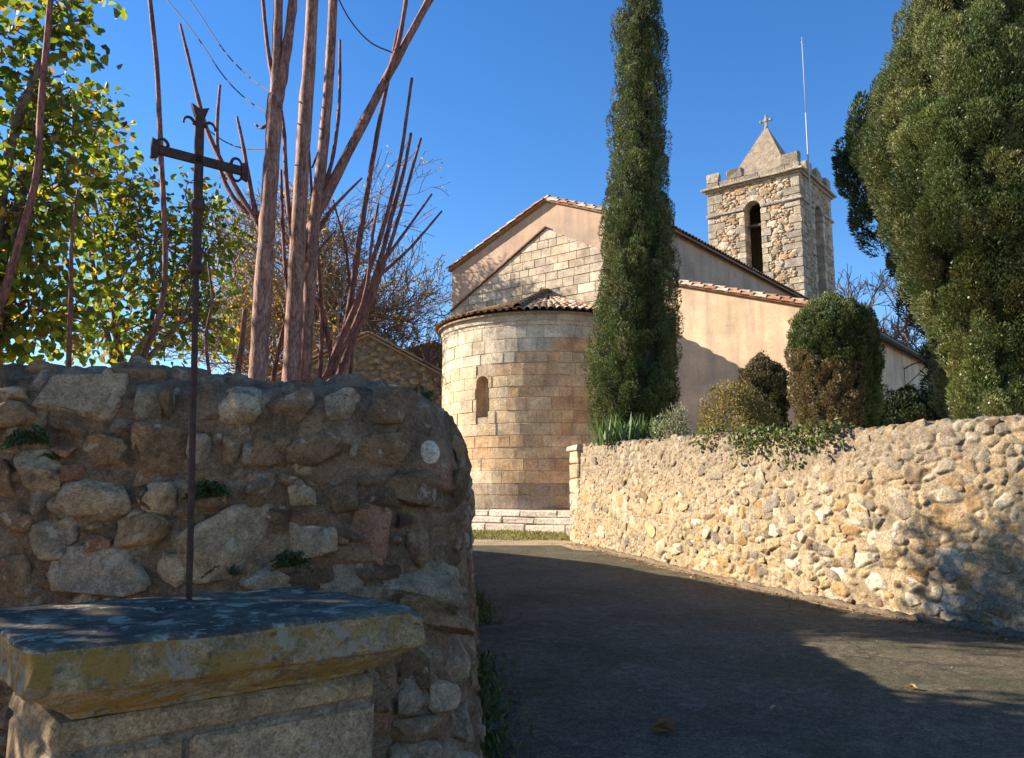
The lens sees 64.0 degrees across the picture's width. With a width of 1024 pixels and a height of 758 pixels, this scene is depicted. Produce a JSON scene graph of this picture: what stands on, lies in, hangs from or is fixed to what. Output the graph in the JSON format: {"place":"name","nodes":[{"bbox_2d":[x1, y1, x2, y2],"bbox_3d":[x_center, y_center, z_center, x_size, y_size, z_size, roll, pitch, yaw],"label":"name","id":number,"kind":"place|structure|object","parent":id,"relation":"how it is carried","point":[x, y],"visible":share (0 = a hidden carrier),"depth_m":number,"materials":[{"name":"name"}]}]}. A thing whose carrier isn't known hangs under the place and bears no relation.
{"place":"outdoors","nodes":[
{"label":"outdoors","id":0,"kind":"place"},
{"bbox_2d":[0,0,979,410],"label":"sky","id":1,"kind":"structure","parent":0,"point":[512,97],"materials":[{"name":"blue"}]},
{"bbox_2d":[472,529,570,540],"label":"grass","id":2,"kind":"structure","parent":0,"point":[490,534],"depth_m":18.72,"materials":[{"name":"green plant"}]},
{"bbox_2d":[472,529,891,666],"bbox_3d":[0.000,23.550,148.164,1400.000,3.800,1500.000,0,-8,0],"label":"ground","id":3,"kind":"structure","parent":0,"point":[485,541],"depth_m":16.75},
{"bbox_2d":[0,586,425,757],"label":"stone pedestal","id":4,"kind":"object","parent":3,"relation":"on","point":[272,673],"visible":0.99,"depth_m":2.23,"materials":[{"name":"beige stone"}]},
{"bbox_2d":[150,103,247,600],"bbox_3d":[-1.083,-0.098,2.775,0.336,1.756,0.056,6,-10,-38],"label":"iron cross","id":5,"kind":"object","parent":4,"relation":"on","point":[198,159],"visible":0.98,"depth_m":2.81,"materials":[{"name":"black metal"}]},
{"bbox_2d":[0,355,487,757],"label":"rubble wall","id":6,"kind":"structure","parent":3,"relation":"on","point":[356,485],"depth_m":3.50,"materials":[{"name":"stone"}]},
{"bbox_2d":[0,424,53,450],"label":"wall fern","id":7,"kind":"object","parent":6,"relation":"attached to","point":[30,437],"depth_m":3.38,"materials":[{"name":"green plant"}]},
{"bbox_2d":[38,452,58,459],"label":"wall fern","id":8,"kind":"object","parent":6,"relation":"attached to","point":[53,456],"depth_m":3.41,"materials":[{"name":"green plant"}]},
{"bbox_2d":[181,478,232,501],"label":"wall fern","id":9,"kind":"object","parent":6,"relation":"attached to","point":[205,489],"depth_m":3.40,"materials":[{"name":"green plant"}]},
{"bbox_2d":[201,564,242,577],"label":"wall fern","id":10,"kind":"object","parent":6,"relation":"attached to","point":[233,571],"depth_m":3.40,"materials":[{"name":"green plant"}]},
{"bbox_2d":[270,548,314,572],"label":"wall fern","id":11,"kind":"object","parent":6,"relation":"attached to","point":[285,558],"depth_m":3.43,"materials":[{"name":"green plant"}]},
{"bbox_2d":[408,385,433,401],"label":"leafy shrub","id":12,"kind":"object","parent":6,"relation":"on","point":[426,394],"visible":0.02,"depth_m":5.62,"materials":[{"name":"green plant"}]},
{"bbox_2d":[123,204,365,376],"bbox_3d":[-10.563,-1.327,32.147,10.474,13.705,11.954,0,-8,0],"label":"bare tree","id":13,"kind":"object","parent":3,"relation":"on","point":[273,337],"visible":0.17,"depth_m":31.11,"materials":[{"name":"brown plant"}]},
{"bbox_2d":[201,142,451,372],"bbox_3d":[-5.820,-1.947,29.853,11.073,14.386,10.666,4,-9,-24],"label":"bare tree","id":14,"kind":"object","parent":3,"relation":"on","point":[279,284],"visible":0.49,"depth_m":29.19,"materials":[{"name":"brown plant"}]},
{"bbox_2d":[222,259,449,374],"bbox_3d":[-6.032,0.111,33.883,10.970,11.316,10.031,7,-10,-39],"label":"bare tree","id":15,"kind":"object","parent":3,"relation":"on","point":[384,324],"visible":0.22,"depth_m":32.57,"materials":[{"name":"brown plant"}]},
{"bbox_2d":[268,331,441,407],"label":"stone barn","id":16,"kind":"structure","parent":3,"relation":"on","point":[376,356],"depth_m":27.40,"materials":[{"name":"stone"}]},
{"bbox_2d":[407,341,441,367],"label":"stone barn","id":17,"kind":"structure","parent":3,"relation":"on","point":[425,356],"depth_m":36.45,"materials":[{"name":"stone"}]},
{"bbox_2d":[435,194,950,533],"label":"church","id":18,"kind":"structure","parent":3,"relation":"on","point":[513,330],"depth_m":22.24,"materials":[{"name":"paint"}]},
{"bbox_2d":[476,374,488,416],"bbox_3d":[-0.720,0.479,22.542,0.419,1.159,0.334,-6,-10,38],"label":"blind window","id":19,"kind":"structure","parent":18,"relation":"in","point":[482,400],"depth_m":22.65,"materials":[{"name":"stone"}]},
{"bbox_2d":[904,362,927,384],"bbox_3d":[12.600,-0.149,25.071,1.157,0.773,0.380,-6,-10,38],"label":"wall lamp","id":20,"kind":"object","parent":18,"relation":"attached to","point":[916,375],"visible":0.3,"depth_m":25.26,"materials":[{"name":"metal"}]},
{"bbox_2d":[701,115,836,298],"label":"bell tower","id":21,"kind":"structure","parent":3,"relation":"on","point":[758,217],"depth_m":36.22,"materials":[{"name":"beige stone"}]},
{"bbox_2d":[801,41,812,231],"bbox_3d":[12.586,-10.588,35.376,0.365,8.859,0.089,-7,-11,42],"label":"lightning mast","id":22,"kind":"object","parent":21,"relation":"attached to","point":[809,188],"visible":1,"depth_m":35.13,"materials":[{"name":"grey metal"}]},
{"bbox_2d":[566,414,1023,631],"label":"rubble wall","id":23,"kind":"structure","parent":3,"relation":"on","point":[922,517],"depth_m":9.31,"materials":[{"name":"stone"}]},
{"bbox_2d":[684,416,856,470],"bbox_3d":[3.280,0.855,10.830,0.618,0.708,3.222,3,-9,-20],"label":"wall creeper","id":24,"kind":"object","parent":23,"relation":"on","point":[779,432],"depth_m":10.32,"materials":[{"name":"green plant"}]},
{"bbox_2d":[596,546,1023,638],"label":"kerb","id":25,"kind":"structure","parent":3,"relation":"on","point":[976,626],"depth_m":9.05,"materials":[{"name":"beige stone"}]},
{"bbox_2d":[835,261,960,364],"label":"bare tree","id":26,"kind":"object","parent":3,"relation":"on","point":[905,335],"visible":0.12,"depth_m":46.98,"materials":[{"name":"grey plant"}]},
{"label":"garden bed","id":27,"kind":"structure","parent":3,"relation":"on","visible":0},
{"bbox_2d":[586,412,662,445],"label":"iris clump","id":28,"kind":"object","parent":27,"relation":"on","point":[631,434],"visible":0.79,"depth_m":15.53,"materials":[{"name":"green plant"}]},
{"bbox_2d":[583,0,685,442],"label":"cypress tree","id":29,"kind":"object","parent":27,"relation":"on","point":[633,372],"visible":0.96,"depth_m":17.39,"materials":[{"name":"green plant"}]},
{"bbox_2d":[647,401,693,438],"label":"leafy shrub","id":30,"kind":"object","parent":27,"relation":"on","point":[672,428],"visible":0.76,"depth_m":14.97,"materials":[{"name":"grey plant"}]},
{"bbox_2d":[696,379,784,433],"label":"leafy shrub","id":31,"kind":"object","parent":27,"relation":"on","point":[758,411],"visible":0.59,"depth_m":12.79,"materials":[{"name":"green plant"}]},
{"bbox_2d":[734,350,790,429],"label":"clipped bush","id":32,"kind":"object","parent":27,"relation":"on","point":[767,375],"visible":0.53,"depth_m":14.05,"materials":[{"name":"green plant"}]},
{"bbox_2d":[783,291,887,433],"bbox_3d":[4.640,0.006,11.791,1.422,2.624,1.420,0,-8,0],"label":"clipped bush","id":33,"kind":"object","parent":27,"relation":"on","point":[835,361],"visible":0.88,"depth_m":11.40,"materials":[{"name":"green plant"}]},
{"bbox_2d":[831,70,950,416],"bbox_3d":[8.310,-2.510,16.609,3.598,8.909,3.612,0,-8,0],"label":"cypress tree","id":34,"kind":"object","parent":27,"relation":"on","point":[848,159],"visible":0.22,"depth_m":16.68,"materials":[{"name":"green plant"}]},
{"bbox_2d":[879,382,948,426],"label":"hedge bush","id":35,"kind":"object","parent":27,"relation":"on","point":[908,402],"visible":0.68,"depth_m":15.24,"materials":[{"name":"green plant"}]},
{"bbox_2d":[858,0,1023,419],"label":"cypress tree","id":36,"kind":"object","parent":27,"relation":"on","point":[944,151],"visible":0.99,"depth_m":10.36,"materials":[{"name":"green plant"}]},
{"bbox_2d":[472,545,1023,757],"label":"road","id":37,"kind":"structure","parent":0,"point":[726,685],"depth_m":6.21,"materials":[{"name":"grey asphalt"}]},
{"bbox_2d":[475,586,542,757],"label":"weeds","id":38,"kind":"object","parent":37,"relation":"on","point":[482,682],"visible":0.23,"depth_m":5.39,"materials":[{"name":"green plant"}]},
{"bbox_2d":[652,718,675,731],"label":"fallen leaf","id":39,"kind":"object","parent":37,"relation":"on","point":[664,724],"visible":1,"depth_m":4.85,"materials":[{"name":"brown plant"}]},
{"bbox_2d":[770,705,781,709],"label":"fallen leaf","id":40,"kind":"object","parent":37,"relation":"on","point":[774,706],"visible":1,"depth_m":5.22,"materials":[{"name":"plant"}]},
{"bbox_2d":[552,543,1020,641],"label":"leaf litter","id":41,"kind":"object","parent":37,"relation":"on","point":[796,598],"visible":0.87,"depth_m":9.99,"materials":[{"name":"brown plant"}]},
{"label":"garden terrace","id":42,"kind":"structure","parent":0,"visible":0},
{"bbox_2d":[0,0,53,315],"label":"tree shoot","id":43,"kind":"object","parent":42,"relation":"on","point":[17,248],"visible":1,"depth_m":4.07,"materials":[{"name":"brown plant"}]},
{"bbox_2d":[66,190,79,367],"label":"tree shoot","id":44,"kind":"object","parent":42,"relation":"on","point":[69,324],"visible":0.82,"depth_m":4.71,"materials":[{"name":"brown plant"}]},
{"bbox_2d":[0,0,151,365],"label":"leafy tree","id":45,"kind":"object","parent":42,"relation":"on","point":[11,214],"visible":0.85,"depth_m":7.02,"materials":[{"name":"green plant"}]},
{"bbox_2d":[19,63,256,367],"bbox_3d":[-4.715,-1.166,10.054,3.224,5.519,2.076,2,-8,-15],"label":"leafy tree","id":46,"kind":"object","parent":42,"relation":"on","point":[127,223],"visible":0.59,"depth_m":10.00,"materials":[{"name":"green plant"}]},
{"bbox_2d":[140,0,167,358],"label":"tree shoot","id":47,"kind":"object","parent":42,"relation":"on","point":[154,328],"visible":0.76,"depth_m":4.37,"materials":[{"name":"brown plant"}]},
{"bbox_2d":[204,262,212,373],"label":"tree shoot","id":48,"kind":"object","parent":42,"relation":"on","point":[206,333],"visible":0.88,"depth_m":4.78,"materials":[{"name":"brown plant"}]},
{"bbox_2d":[179,0,296,380],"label":"young tree","id":49,"kind":"object","parent":42,"relation":"on","point":[264,217],"visible":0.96,"depth_m":5.22,"materials":[{"name":"brown plant"}]},
{"bbox_2d":[167,0,265,112],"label":"overhead cable","id":50,"kind":"object","parent":49,"relation":"attached to","point":[214,62],"visible":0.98,"depth_m":6.63,"materials":[{"name":"metal"}]},
{"bbox_2d":[190,0,269,91],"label":"overhead cable","id":51,"kind":"object","parent":49,"relation":"attached to","point":[225,51],"visible":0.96,"depth_m":6.59,"materials":[{"name":"metal"}]},
{"bbox_2d":[210,130,264,149],"bbox_3d":[-2.086,-1.820,6.043,0.031,0.870,1.701,6,-10,-37],"label":"overhead cable","id":52,"kind":"object","parent":49,"relation":"attached to","point":[238,146],"visible":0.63,"depth_m":5.82,"materials":[{"name":"metal"}]},
{"bbox_2d":[234,308,247,372],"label":"tree shoot","id":53,"kind":"object","parent":42,"relation":"on","point":[240,352],"visible":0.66,"depth_m":4.87,"materials":[{"name":"brown plant"}]},
{"bbox_2d":[280,0,317,381],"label":"young tree","id":54,"kind":"object","parent":42,"relation":"on","point":[294,275],"visible":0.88,"depth_m":5.39,"materials":[{"name":"brown plant"}]},
{"bbox_2d":[270,229,336,380],"bbox_3d":[-1.437,-0.030,5.558,0.437,2.038,0.044,0,-8,0],"label":"tree shoot","id":55,"kind":"object","parent":42,"relation":"on","point":[276,361],"visible":0.32,"depth_m":5.57,"materials":[{"name":"brown plant"}]},
{"bbox_2d":[309,153,323,378],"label":"tree shoot","id":56,"kind":"object","parent":42,"relation":"on","point":[320,359],"visible":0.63,"depth_m":5.72,"materials":[{"name":"brown plant"}]},
{"bbox_2d":[315,296,336,374],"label":"tree shoot","id":57,"kind":"object","parent":42,"relation":"on","point":[327,337],"visible":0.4,"depth_m":5.69,"materials":[{"name":"brown plant"}]},
{"bbox_2d":[332,200,353,373],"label":"tree shoot","id":58,"kind":"object","parent":42,"relation":"on","point":[351,360],"visible":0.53,"depth_m":5.86,"materials":[{"name":"brown plant"}]},
{"bbox_2d":[321,205,378,380],"bbox_3d":[-1.095,-0.102,5.265,0.435,2.116,0.049,0,-8,0],"label":"tree shoot","id":59,"kind":"object","parent":42,"relation":"on","point":[331,367],"visible":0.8,"depth_m":5.30,"materials":[{"name":"brown plant"}]},
{"bbox_2d":[329,29,398,377],"bbox_3d":[-1.079,-0.786,5.766,0.510,3.586,0.060,0,-8,0],"label":"tree shoot","id":60,"kind":"object","parent":42,"relation":"on","point":[354,274],"visible":0.59,"depth_m":5.80,"materials":[{"name":"brown plant"}]},
{"bbox_2d":[301,0,433,378],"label":"young tree","id":61,"kind":"object","parent":42,"relation":"on","point":[325,184],"visible":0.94,"depth_m":5.68,"materials":[{"name":"brown plant"}]},
{"bbox_2d":[339,0,392,53],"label":"overhead cable","id":62,"kind":"object","parent":61,"relation":"attached to","point":[361,33],"visible":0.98,"depth_m":5.85,"materials":[{"name":"metal"}]},
{"bbox_2d":[322,77,412,380],"bbox_3d":[-0.985,-0.558,5.431,0.611,3.059,0.059,0,-8,0],"label":"tree shoot","id":63,"kind":"object","parent":42,"relation":"on","point":[343,332],"visible":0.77,"depth_m":5.47,"materials":[{"name":"brown plant"}]},
{"bbox_2d":[340,137,421,373],"bbox_3d":[-0.857,-0.323,5.196,0.536,2.540,0.048,0,-8,0],"label":"tree shoot","id":64,"kind":"object","parent":42,"relation":"on","point":[359,327],"visible":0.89,"depth_m":5.23,"materials":[{"name":"brown plant"}]},
{"bbox_2d":[336,132,442,373],"bbox_3d":[-0.869,-0.378,5.632,0.771,2.746,0.114,1,-8,-8],"label":"tree shoot","id":65,"kind":"object","parent":42,"relation":"on","point":[383,250],"visible":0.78,"depth_m":5.70,"materials":[{"name":"brown plant"}]}
]}

